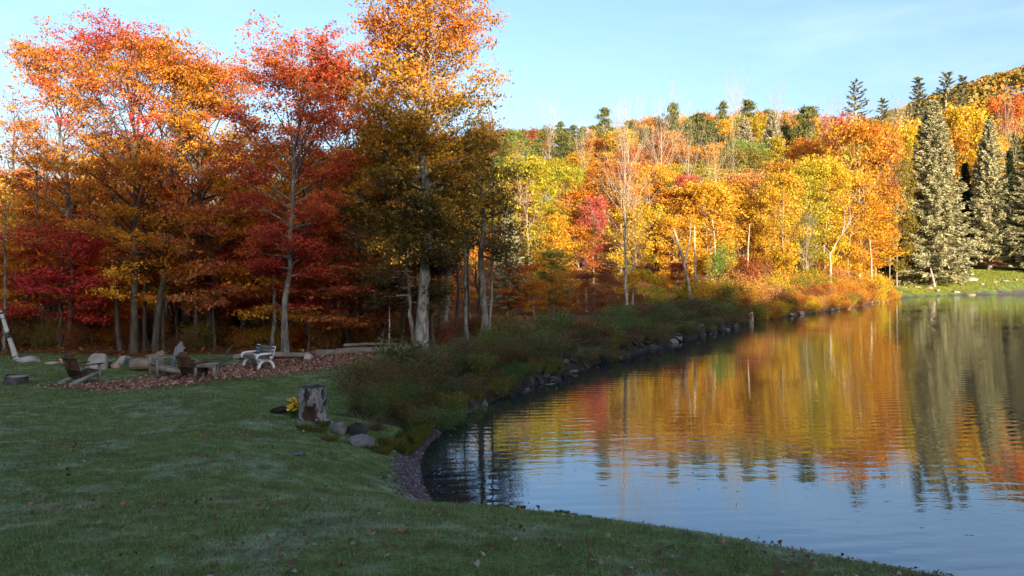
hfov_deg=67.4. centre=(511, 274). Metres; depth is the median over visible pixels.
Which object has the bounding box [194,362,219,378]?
side table
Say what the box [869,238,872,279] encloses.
dead tree
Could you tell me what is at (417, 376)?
shrub
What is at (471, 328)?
shrub
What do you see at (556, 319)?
shrub
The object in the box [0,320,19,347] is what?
shrub
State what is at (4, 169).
slender tree
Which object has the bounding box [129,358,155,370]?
log
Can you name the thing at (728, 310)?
shrub
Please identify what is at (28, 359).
boulder
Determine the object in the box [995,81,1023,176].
bare tree
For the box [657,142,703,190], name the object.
maple tree
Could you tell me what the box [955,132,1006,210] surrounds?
maple tree
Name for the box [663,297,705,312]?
shrub
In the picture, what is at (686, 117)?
maple tree
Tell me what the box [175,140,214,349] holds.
slender tree
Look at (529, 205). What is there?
maple tree
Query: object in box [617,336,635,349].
shrub
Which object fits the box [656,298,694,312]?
shrub
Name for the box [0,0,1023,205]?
sky
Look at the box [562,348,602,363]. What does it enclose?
shrub
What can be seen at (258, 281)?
young maple
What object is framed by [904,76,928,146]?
fir tree
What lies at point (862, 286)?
shore shrub
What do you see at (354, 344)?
log
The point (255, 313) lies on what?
young maple
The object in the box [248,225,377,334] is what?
young maple
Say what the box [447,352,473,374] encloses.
shrub
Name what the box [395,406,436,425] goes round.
shrub
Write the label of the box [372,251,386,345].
slender tree
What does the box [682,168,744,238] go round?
maple tree
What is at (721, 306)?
shrub
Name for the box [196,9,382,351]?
maple tree
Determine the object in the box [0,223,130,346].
young maple
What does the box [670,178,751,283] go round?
maple tree
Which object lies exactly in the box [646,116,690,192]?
maple tree
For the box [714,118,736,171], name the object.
maple tree
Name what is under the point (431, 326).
slender tree
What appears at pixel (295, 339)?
shrub
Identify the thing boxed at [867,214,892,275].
fir tree
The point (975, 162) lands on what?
fir tree
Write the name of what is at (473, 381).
shrub
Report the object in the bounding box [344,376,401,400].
shrub
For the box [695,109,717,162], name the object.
maple tree
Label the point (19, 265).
young maple
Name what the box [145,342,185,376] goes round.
adirondack chair
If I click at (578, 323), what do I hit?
shrub
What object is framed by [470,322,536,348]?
shrub
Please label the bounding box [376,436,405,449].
grass tuft
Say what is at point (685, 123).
pine tree
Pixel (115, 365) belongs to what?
boulder
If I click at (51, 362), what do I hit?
boulder
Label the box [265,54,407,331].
maple tree
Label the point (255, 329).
shrub
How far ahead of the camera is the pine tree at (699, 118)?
164.28 m
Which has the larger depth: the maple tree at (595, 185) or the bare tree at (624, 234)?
the maple tree at (595, 185)
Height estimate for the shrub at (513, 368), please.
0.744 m
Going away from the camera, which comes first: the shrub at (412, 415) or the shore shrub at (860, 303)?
the shrub at (412, 415)
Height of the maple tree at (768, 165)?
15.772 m
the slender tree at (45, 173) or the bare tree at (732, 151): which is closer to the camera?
the slender tree at (45, 173)
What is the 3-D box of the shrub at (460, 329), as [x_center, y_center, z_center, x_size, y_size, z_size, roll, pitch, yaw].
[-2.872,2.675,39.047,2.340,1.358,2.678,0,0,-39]
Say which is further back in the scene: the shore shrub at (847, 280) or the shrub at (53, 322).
the shore shrub at (847, 280)
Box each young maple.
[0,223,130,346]
[0,232,57,330]
[0,247,42,309]
[0,247,89,326]
[3,206,114,318]
[14,263,171,342]
[35,242,160,323]
[76,225,221,348]
[96,234,173,324]
[105,204,200,323]
[108,196,236,342]
[141,191,286,350]
[186,254,312,340]
[198,223,272,338]
[204,204,364,326]
[206,219,281,324]
[243,276,295,323]
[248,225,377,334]
[257,260,415,347]
[312,262,448,341]
[347,263,412,317]
[417,264,477,311]
[493,262,545,314]
[514,279,550,314]
[545,269,591,313]
[570,271,616,312]
[665,261,693,299]
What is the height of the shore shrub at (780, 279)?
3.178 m
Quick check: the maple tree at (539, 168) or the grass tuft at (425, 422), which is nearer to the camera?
the grass tuft at (425, 422)
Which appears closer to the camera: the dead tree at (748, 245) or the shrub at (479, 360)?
the shrub at (479, 360)
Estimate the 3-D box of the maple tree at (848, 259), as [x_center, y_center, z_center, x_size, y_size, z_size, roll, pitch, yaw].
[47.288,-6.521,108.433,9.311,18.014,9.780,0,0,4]
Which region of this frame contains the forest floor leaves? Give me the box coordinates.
[0,310,561,355]
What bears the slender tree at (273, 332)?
on the ground at (188, 557)
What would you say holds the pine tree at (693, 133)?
on the ground at (188, 557)
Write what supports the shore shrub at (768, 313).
on the ground at (188, 557)
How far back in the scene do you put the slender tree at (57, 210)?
40.87 m
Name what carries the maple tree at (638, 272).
on the ground at (188, 557)
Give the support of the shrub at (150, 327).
on the ground at (188, 557)
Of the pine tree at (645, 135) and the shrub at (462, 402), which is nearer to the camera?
the shrub at (462, 402)
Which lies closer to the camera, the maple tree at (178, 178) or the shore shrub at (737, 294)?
the maple tree at (178, 178)
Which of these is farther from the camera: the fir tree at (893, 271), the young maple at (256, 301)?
the fir tree at (893, 271)
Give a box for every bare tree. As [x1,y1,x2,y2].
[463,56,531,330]
[511,147,533,224]
[532,93,571,174]
[570,132,599,189]
[574,113,596,190]
[589,93,682,309]
[601,90,651,180]
[607,96,623,153]
[613,146,644,287]
[636,86,693,188]
[660,75,697,145]
[661,111,717,257]
[685,123,737,243]
[715,67,744,130]
[717,123,746,221]
[718,63,752,125]
[758,62,790,144]
[794,197,820,271]
[807,91,839,266]
[823,82,843,253]
[829,85,862,256]
[865,85,883,123]
[874,90,904,119]
[884,129,903,278]
[886,82,918,237]
[891,98,910,222]
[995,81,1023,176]
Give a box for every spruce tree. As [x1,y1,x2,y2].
[486,209,531,314]
[729,117,761,220]
[759,111,790,235]
[887,100,981,284]
[960,118,1021,269]
[998,136,1023,269]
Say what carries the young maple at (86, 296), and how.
on the ground at (188, 557)
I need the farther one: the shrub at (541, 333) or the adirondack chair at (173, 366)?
the shrub at (541, 333)
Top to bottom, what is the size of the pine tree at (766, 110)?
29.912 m
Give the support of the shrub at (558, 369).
on the ground at (188, 557)
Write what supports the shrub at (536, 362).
on the ground at (188, 557)
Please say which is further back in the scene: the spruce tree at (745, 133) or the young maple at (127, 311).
the spruce tree at (745, 133)
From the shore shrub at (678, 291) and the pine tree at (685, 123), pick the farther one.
the pine tree at (685, 123)
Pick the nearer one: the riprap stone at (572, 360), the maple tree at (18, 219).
the riprap stone at (572, 360)
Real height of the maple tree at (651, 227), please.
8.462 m
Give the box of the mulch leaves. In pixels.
[19,349,444,392]
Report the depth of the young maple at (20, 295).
35.20 m
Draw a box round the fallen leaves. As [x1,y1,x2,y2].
[0,361,953,575]
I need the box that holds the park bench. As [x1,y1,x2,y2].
[240,344,275,368]
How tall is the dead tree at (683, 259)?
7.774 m
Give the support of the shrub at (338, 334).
on the ground at (188, 557)
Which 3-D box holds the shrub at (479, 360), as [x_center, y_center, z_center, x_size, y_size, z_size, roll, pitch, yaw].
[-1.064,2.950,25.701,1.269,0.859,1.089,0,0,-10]
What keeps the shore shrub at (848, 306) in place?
on the ground at (188, 557)
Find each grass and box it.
[891,266,1023,294]
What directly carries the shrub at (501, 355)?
on the ground at (188, 557)
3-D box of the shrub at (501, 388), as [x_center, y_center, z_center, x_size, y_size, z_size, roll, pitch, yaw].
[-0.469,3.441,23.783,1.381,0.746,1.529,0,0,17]
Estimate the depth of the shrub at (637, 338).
38.18 m
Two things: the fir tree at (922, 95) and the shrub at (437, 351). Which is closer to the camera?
the shrub at (437, 351)
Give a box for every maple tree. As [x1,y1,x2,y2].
[0,24,151,342]
[0,142,139,332]
[0,160,53,298]
[0,172,25,280]
[0,178,91,320]
[12,181,99,316]
[23,4,252,353]
[76,128,193,290]
[107,49,288,346]
[107,143,194,294]
[149,128,243,329]
[162,196,187,318]
[176,131,290,328]
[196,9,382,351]
[217,131,347,296]
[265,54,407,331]
[268,166,346,346]
[272,170,335,219]
[273,145,366,333]
[320,0,515,347]
[327,148,394,287]
[343,188,398,315]
[447,112,535,337]
[451,245,477,306]
[461,228,518,311]
[463,201,500,276]
[469,173,506,228]
[488,128,541,202]
[490,151,568,296]
[493,203,547,284]
[498,140,530,200]
[501,172,532,221]
[510,158,543,204]
[514,181,566,234]
[518,125,549,201]
[521,205,577,272]
[524,211,578,305]
[532,124,558,162]
[534,249,576,312]
[535,156,574,204]
[541,127,573,191]
[541,161,588,256]
[551,180,594,227]
[551,224,606,302]
[552,187,622,270]
[564,135,595,188]
[565,151,600,190]
[574,194,613,281]
[577,181,615,234]
[578,136,616,189]
[583,159,621,204]
[585,125,603,160]
[588,179,658,277]
[599,128,641,181]
[603,201,669,303]
[607,160,663,234]
[612,145,650,200]
[626,160,681,271]
[629,115,654,157]
[633,202,672,261]
[636,188,710,285]
[637,136,672,199]
[638,113,676,164]
[638,176,676,215]
[641,127,693,189]
[645,232,676,295]
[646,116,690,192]
[647,212,710,296]
[652,159,724,242]
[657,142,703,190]
[667,172,701,257]
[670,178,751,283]
[672,177,743,280]
[675,114,692,137]
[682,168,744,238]
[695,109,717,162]
[698,141,733,179]
[712,142,774,250]
[712,164,778,268]
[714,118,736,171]
[715,110,740,135]
[716,175,780,272]
[724,136,772,222]
[727,112,767,168]
[741,110,768,144]
[743,168,817,274]
[743,191,807,275]
[756,155,800,261]
[759,133,793,236]
[760,159,823,264]
[774,163,841,267]
[777,109,799,158]
[779,117,814,160]
[779,133,827,244]
[781,213,823,276]
[787,149,855,273]
[797,112,823,211]
[810,113,910,263]
[815,145,848,254]
[816,108,854,253]
[819,164,885,274]
[821,203,909,279]
[829,142,867,256]
[838,137,866,213]
[846,139,904,275]
[862,131,907,217]
[876,155,922,286]
[885,118,924,220]
[888,118,921,188]
[897,133,919,238]
[939,100,1008,206]
[939,130,972,238]
[952,129,973,187]
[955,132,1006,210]
[982,91,1023,178]
[996,134,1015,243]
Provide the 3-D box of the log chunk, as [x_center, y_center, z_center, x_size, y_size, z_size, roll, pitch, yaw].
[-5.085,2.984,16.798,0.440,0.208,0.235,0,0,0]
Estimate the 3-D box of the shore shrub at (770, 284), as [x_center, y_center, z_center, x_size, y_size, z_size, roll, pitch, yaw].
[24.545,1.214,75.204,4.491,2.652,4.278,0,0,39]
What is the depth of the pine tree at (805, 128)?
149.35 m
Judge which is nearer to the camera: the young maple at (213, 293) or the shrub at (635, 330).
the young maple at (213, 293)
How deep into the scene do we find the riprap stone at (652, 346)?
39.28 m
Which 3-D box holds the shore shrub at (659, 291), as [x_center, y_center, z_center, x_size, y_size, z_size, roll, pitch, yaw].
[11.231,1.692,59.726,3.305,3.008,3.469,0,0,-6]
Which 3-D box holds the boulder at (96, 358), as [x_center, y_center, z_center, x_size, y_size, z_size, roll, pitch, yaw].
[-14.641,3.177,27.126,0.679,0.809,0.471,0,0,0]
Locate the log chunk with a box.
[270,406,289,413]
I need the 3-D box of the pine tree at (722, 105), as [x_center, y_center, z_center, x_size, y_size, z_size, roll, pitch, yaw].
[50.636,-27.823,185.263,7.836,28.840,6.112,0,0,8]
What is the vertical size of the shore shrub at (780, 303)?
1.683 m
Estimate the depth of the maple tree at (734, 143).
130.96 m
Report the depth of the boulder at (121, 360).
28.02 m
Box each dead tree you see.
[584,255,588,311]
[673,224,691,297]
[694,226,696,296]
[712,218,716,279]
[747,224,749,266]
[814,216,852,283]
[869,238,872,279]
[930,268,935,286]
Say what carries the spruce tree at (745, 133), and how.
on the ground at (188, 557)
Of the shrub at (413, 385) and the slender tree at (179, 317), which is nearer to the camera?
the shrub at (413, 385)
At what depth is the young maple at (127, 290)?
43.66 m
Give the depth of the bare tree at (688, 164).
100.09 m
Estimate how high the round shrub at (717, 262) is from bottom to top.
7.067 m
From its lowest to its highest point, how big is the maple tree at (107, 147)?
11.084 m
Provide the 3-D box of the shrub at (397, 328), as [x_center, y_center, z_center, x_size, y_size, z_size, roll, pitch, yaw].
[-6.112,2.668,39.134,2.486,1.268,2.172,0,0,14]
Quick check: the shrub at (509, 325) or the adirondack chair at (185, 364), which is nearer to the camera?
the adirondack chair at (185, 364)
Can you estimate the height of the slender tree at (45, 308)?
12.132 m
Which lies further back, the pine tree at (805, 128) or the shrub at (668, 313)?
the pine tree at (805, 128)
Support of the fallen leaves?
on the ground at (188, 557)
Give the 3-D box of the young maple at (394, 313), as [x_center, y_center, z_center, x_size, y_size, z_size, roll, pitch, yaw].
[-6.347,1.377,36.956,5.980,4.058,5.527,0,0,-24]
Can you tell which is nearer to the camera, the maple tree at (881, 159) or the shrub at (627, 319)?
the shrub at (627, 319)
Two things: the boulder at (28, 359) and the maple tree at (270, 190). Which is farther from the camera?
the maple tree at (270, 190)
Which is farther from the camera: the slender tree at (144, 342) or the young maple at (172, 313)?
the young maple at (172, 313)
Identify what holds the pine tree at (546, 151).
on the ground at (188, 557)
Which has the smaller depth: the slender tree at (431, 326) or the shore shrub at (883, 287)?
the slender tree at (431, 326)
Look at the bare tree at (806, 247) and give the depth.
91.96 m
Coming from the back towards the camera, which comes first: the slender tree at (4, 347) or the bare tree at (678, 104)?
the bare tree at (678, 104)
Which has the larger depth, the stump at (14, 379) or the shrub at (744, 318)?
the shrub at (744, 318)
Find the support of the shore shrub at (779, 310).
on the ground at (188, 557)
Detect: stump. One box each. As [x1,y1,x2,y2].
[3,374,28,384]
[296,384,332,422]
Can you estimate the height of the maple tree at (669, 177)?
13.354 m
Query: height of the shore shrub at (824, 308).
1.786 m
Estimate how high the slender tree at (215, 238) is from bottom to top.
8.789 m
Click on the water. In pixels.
(866, 432)
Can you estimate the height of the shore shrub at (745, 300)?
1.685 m
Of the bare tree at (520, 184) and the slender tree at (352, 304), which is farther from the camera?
the bare tree at (520, 184)
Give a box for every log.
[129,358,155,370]
[146,350,164,364]
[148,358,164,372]
[233,352,304,358]
[315,346,411,356]
[343,343,408,346]
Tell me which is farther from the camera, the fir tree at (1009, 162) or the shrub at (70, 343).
the fir tree at (1009, 162)
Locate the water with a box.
[419,294,1023,575]
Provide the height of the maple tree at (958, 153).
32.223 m
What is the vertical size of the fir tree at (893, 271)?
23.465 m
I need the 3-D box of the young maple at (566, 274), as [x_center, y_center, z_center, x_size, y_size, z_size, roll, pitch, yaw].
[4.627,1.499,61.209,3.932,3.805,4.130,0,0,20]
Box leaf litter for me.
[2,415,419,516]
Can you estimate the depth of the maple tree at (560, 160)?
143.12 m
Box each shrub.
[0,318,36,350]
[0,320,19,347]
[11,313,69,348]
[12,313,46,343]
[39,309,75,334]
[57,318,89,349]
[71,321,109,339]
[83,321,125,344]
[107,314,151,346]
[123,314,175,340]
[149,308,177,340]
[162,327,204,353]
[172,316,227,350]
[198,306,233,344]
[215,299,246,341]
[217,324,269,347]
[239,318,271,340]
[254,318,304,350]
[276,322,317,348]
[280,302,327,337]
[296,351,410,394]
[297,303,351,349]
[324,329,347,340]
[328,381,425,416]
[337,380,382,409]
[340,348,400,385]
[344,313,397,342]
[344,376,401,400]
[354,396,392,418]
[355,412,399,431]
[357,356,453,397]
[361,369,442,409]
[370,334,438,370]
[374,313,399,337]
[382,374,440,402]
[390,316,407,336]
[390,336,454,362]
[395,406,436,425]
[397,307,416,345]
[397,355,451,387]
[401,400,449,430]
[402,344,462,360]
[403,347,450,377]
[404,310,444,331]
[414,329,495,368]
[429,322,458,343]
[429,399,494,425]
[430,386,472,412]
[434,354,463,375]
[434,393,477,409]
[434,408,470,431]
[435,358,466,381]
[438,330,518,352]
[439,375,478,398]
[442,314,479,337]
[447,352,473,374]
[451,335,534,369]
[452,375,492,393]
[456,308,496,338]
[460,347,498,366]
[462,371,490,389]
[463,351,498,371]
[464,350,499,378]
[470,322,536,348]
[473,325,517,352]
[474,318,508,339]
[477,333,544,365]
[483,374,520,396]
[488,319,558,339]
[491,311,523,331]
[492,358,543,377]
[498,321,573,352]
[498,369,533,387]
[517,360,541,376]
[526,357,545,372]
[528,306,576,338]
[529,320,573,339]
[540,356,569,375]
[545,308,580,335]
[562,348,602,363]
[564,323,603,341]
[565,314,623,340]
[583,346,603,358]
[585,308,617,321]
[586,312,631,333]
[586,314,603,332]
[588,320,631,338]
[589,320,634,336]
[595,306,634,322]
[599,301,646,320]
[599,349,611,361]
[604,296,631,311]
[607,313,663,332]
[608,313,639,332]
[616,297,678,319]
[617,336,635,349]
[621,331,648,343]
[623,300,660,319]
[627,325,641,335]
[631,277,676,303]
[641,304,675,324]
[642,303,685,321]
[645,297,686,318]
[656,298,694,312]
[660,296,703,310]
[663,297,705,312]
[667,276,717,300]
[667,296,712,307]
[679,320,700,332]
[681,322,702,334]
[688,275,719,302]
[688,294,722,306]
[688,320,701,330]
[698,281,752,305]
[699,278,721,288]
[702,278,745,303]
[702,299,740,316]
[704,235,738,281]
[704,324,715,333]
[707,269,773,296]
[708,302,728,315]
[710,276,757,299]
[712,300,735,314]
[714,263,766,283]
[725,248,785,283]
[732,311,753,322]
[735,278,772,305]
[735,301,747,312]
[736,277,786,305]
[736,294,753,309]
[737,299,771,319]
[739,316,750,324]
[759,262,786,282]
[759,265,799,285]
[759,305,776,318]
[760,271,781,286]
[760,279,785,297]
[766,270,802,286]
[766,299,792,315]
[766,303,787,317]
[767,284,794,303]
[768,281,799,299]
[775,282,799,300]
[784,272,826,292]
[785,291,809,308]
[786,297,800,310]
[790,270,812,284]
[791,273,828,287]
[792,284,815,303]
[793,267,844,289]
[799,266,833,284]
[802,298,825,311]
[804,294,822,304]
[805,282,823,299]
[815,282,835,297]
[815,288,831,297]
[816,297,832,310]
[818,264,858,278]
[818,278,851,295]
[825,290,851,307]
[825,295,837,307]
[827,266,854,281]
[833,278,849,293]
[834,292,858,305]
[836,282,864,295]
[839,299,853,308]
[840,276,866,287]
[841,288,865,302]
[845,292,859,303]
[847,280,860,289]
[848,276,883,296]
[853,279,875,293]
[856,298,869,305]
[862,276,878,291]
[866,266,893,302]
[870,290,880,300]
[884,292,899,299]
[893,290,903,298]
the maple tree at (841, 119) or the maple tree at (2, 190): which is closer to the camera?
the maple tree at (2, 190)
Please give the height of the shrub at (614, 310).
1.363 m
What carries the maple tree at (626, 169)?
on the ground at (188, 557)
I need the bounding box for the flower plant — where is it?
[282,397,298,417]
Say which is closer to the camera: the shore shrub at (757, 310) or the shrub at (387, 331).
the shrub at (387, 331)
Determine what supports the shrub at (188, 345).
on the ground at (188, 557)
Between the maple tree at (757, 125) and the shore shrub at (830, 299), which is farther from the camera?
the maple tree at (757, 125)
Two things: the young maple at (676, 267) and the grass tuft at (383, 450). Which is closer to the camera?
the grass tuft at (383, 450)
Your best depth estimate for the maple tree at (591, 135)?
191.83 m
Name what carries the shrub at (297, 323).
on the ground at (188, 557)
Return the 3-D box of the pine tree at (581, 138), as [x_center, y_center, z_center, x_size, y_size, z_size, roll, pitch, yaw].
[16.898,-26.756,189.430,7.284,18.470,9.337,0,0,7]
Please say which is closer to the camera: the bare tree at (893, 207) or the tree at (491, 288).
the tree at (491, 288)
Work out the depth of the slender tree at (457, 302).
42.36 m
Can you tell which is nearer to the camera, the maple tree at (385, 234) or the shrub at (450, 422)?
the shrub at (450, 422)
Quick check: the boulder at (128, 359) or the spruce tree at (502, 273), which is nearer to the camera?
the boulder at (128, 359)
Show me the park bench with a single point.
(256, 357)
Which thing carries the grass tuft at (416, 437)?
on the ground at (188, 557)
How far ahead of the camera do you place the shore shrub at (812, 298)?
77.83 m
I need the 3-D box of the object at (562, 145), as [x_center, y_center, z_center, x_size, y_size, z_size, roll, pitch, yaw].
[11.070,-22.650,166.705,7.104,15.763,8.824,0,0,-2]
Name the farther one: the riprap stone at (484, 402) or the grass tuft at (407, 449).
the riprap stone at (484, 402)
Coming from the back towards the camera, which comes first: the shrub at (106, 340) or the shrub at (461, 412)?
the shrub at (106, 340)
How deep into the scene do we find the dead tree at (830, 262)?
91.63 m
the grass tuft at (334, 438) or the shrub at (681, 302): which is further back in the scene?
the shrub at (681, 302)
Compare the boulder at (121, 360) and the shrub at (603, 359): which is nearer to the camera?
the boulder at (121, 360)
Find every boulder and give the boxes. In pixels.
[15,356,36,362]
[44,361,58,364]
[87,353,107,369]
[110,362,119,368]
[116,355,125,364]
[125,355,131,363]
[303,352,312,360]
[331,422,345,434]
[346,422,367,435]
[347,434,374,448]
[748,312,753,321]
[969,277,977,281]
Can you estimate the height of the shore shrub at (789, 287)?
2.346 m
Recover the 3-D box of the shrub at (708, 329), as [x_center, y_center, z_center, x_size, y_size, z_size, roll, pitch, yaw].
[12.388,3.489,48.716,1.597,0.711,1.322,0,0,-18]
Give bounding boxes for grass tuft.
[295,424,311,430]
[310,425,326,432]
[315,420,330,427]
[320,434,338,441]
[370,443,394,454]
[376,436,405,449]
[394,428,431,445]
[394,441,420,454]
[401,420,435,431]
[407,415,437,424]
[458,389,486,400]
[485,373,516,389]
[534,363,560,373]
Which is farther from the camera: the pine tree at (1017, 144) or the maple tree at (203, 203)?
the pine tree at (1017, 144)
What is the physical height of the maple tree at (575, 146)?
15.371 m
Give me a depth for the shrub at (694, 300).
54.31 m
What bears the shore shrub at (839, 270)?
on the ground at (188, 557)
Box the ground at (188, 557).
[0,99,1023,575]
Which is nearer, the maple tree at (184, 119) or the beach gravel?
the beach gravel
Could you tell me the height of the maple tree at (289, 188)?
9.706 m
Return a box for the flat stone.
[290,451,304,454]
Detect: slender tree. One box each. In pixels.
[0,89,51,321]
[0,148,18,231]
[0,173,25,351]
[15,108,42,322]
[20,122,56,343]
[26,106,67,328]
[28,101,56,317]
[38,145,98,346]
[54,127,93,326]
[78,130,110,341]
[88,118,144,350]
[114,94,162,319]
[131,113,166,349]
[139,134,181,351]
[164,105,188,322]
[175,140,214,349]
[182,156,196,325]
[203,183,221,327]
[229,94,267,340]
[241,134,260,323]
[256,128,277,324]
[268,171,295,349]
[288,103,319,346]
[307,147,333,329]
[318,146,368,340]
[338,104,385,342]
[340,102,356,333]
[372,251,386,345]
[395,247,413,341]
[414,225,444,347]
[437,272,441,331]
[442,255,460,322]
[448,248,475,326]
[454,208,477,341]
[456,229,477,326]
[458,258,500,330]
[460,231,477,319]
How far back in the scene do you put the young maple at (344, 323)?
32.27 m
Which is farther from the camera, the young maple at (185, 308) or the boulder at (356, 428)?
the young maple at (185, 308)
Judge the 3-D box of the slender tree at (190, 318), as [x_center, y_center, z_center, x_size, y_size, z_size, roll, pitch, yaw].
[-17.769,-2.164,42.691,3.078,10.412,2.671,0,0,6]
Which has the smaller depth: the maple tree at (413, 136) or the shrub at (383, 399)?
the shrub at (383, 399)
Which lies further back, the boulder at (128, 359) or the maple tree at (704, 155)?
the maple tree at (704, 155)
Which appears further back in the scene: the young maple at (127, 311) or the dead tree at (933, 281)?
the dead tree at (933, 281)
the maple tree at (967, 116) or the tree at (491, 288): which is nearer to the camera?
the tree at (491, 288)
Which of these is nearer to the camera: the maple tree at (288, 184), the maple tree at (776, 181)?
the maple tree at (288, 184)
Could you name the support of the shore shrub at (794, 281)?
on the ground at (188, 557)
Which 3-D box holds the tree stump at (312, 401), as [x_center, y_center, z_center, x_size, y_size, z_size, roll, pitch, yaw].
[-4.300,2.815,16.494,0.774,0.848,0.796,0,0,33]
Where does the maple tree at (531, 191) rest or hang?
on the ground at (188, 557)
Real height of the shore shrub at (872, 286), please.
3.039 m
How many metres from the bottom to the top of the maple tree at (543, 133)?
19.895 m
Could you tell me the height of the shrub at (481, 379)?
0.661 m
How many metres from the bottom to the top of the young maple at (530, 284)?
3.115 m
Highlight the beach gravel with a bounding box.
[374,421,442,502]
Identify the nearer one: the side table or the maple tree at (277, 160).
the side table
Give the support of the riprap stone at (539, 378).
on the ground at (188, 557)
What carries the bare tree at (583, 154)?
on the ground at (188, 557)
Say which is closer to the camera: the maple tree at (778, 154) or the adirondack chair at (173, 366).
the adirondack chair at (173, 366)
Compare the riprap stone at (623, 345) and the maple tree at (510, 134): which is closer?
the riprap stone at (623, 345)
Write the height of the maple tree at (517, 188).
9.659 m
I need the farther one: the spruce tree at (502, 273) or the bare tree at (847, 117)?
the bare tree at (847, 117)
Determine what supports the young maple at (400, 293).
on the ground at (188, 557)
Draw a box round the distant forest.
[877,65,1023,166]
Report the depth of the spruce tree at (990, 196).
163.56 m
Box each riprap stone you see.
[479,398,487,405]
[526,374,534,383]
[537,375,543,382]
[548,376,561,380]
[570,358,577,363]
[619,342,628,349]
[649,344,657,348]
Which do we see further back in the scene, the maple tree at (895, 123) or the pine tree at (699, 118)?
the maple tree at (895, 123)
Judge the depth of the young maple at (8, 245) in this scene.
33.68 m
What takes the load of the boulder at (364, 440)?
on the ground at (188, 557)
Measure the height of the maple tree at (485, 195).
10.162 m
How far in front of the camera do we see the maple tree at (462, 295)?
69.70 m
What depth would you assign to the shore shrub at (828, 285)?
86.76 m
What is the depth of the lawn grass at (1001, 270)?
150.27 m
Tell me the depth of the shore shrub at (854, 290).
93.27 m
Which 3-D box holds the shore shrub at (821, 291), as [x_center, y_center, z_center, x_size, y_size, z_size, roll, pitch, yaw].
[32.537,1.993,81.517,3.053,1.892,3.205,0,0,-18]
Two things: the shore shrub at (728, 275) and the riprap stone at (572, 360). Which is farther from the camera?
the shore shrub at (728, 275)
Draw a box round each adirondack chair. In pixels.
[57,352,104,384]
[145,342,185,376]
[172,352,210,380]
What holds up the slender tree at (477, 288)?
on the ground at (188, 557)
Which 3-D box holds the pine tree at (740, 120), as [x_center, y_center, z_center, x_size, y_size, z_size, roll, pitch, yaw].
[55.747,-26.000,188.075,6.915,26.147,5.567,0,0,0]
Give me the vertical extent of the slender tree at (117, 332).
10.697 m
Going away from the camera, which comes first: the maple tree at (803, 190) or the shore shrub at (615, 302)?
the shore shrub at (615, 302)
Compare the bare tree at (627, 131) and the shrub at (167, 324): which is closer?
the shrub at (167, 324)
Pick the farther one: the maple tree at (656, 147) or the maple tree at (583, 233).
the maple tree at (656, 147)
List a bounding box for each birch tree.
[0,132,21,359]
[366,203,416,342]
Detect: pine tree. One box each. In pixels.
[532,139,544,206]
[533,129,553,199]
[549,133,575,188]
[550,121,567,168]
[557,128,573,182]
[567,124,578,150]
[572,130,590,166]
[578,125,587,159]
[588,124,605,152]
[593,107,616,177]
[608,127,620,199]
[618,120,639,179]
[636,127,654,202]
[662,102,683,160]
[673,119,697,169]
[683,115,704,204]
[686,111,718,167]
[701,120,727,212]
[716,100,733,166]
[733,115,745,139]
[736,99,759,141]
[762,108,772,118]
[778,124,797,163]
[788,105,826,199]
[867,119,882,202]
[1002,132,1023,213]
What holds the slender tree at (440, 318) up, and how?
on the ground at (188, 557)
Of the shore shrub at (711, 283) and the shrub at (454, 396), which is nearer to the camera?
the shrub at (454, 396)
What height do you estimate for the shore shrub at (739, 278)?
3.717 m
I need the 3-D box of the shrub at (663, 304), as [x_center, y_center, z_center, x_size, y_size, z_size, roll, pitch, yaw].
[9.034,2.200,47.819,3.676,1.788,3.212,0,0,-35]
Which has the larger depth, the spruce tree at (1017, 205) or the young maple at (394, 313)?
the spruce tree at (1017, 205)
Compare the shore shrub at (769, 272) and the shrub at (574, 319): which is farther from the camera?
the shore shrub at (769, 272)
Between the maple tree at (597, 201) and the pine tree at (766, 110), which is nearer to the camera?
the maple tree at (597, 201)
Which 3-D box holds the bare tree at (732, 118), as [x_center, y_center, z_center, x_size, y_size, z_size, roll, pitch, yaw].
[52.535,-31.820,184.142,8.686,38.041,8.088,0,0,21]
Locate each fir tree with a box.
[840,77,876,202]
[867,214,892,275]
[873,98,892,124]
[884,177,909,282]
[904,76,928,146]
[931,71,968,238]
[949,74,978,135]
[953,162,976,266]
[969,151,982,261]
[999,150,1021,266]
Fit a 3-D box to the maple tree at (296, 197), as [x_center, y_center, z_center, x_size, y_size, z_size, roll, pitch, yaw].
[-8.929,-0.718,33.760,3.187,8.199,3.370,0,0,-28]
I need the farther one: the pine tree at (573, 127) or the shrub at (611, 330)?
the pine tree at (573, 127)
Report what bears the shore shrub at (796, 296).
on the ground at (188, 557)
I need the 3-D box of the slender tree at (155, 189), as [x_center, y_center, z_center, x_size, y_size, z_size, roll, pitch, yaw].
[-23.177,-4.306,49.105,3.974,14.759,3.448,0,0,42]
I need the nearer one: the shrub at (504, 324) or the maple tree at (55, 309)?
the shrub at (504, 324)
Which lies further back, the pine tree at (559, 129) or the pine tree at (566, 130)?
the pine tree at (566, 130)
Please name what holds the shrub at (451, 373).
on the ground at (188, 557)
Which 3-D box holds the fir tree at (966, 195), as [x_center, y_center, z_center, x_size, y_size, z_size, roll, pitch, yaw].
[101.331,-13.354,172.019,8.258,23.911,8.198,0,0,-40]
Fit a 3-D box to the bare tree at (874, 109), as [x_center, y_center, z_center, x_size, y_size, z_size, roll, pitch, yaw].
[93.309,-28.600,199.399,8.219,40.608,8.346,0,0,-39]

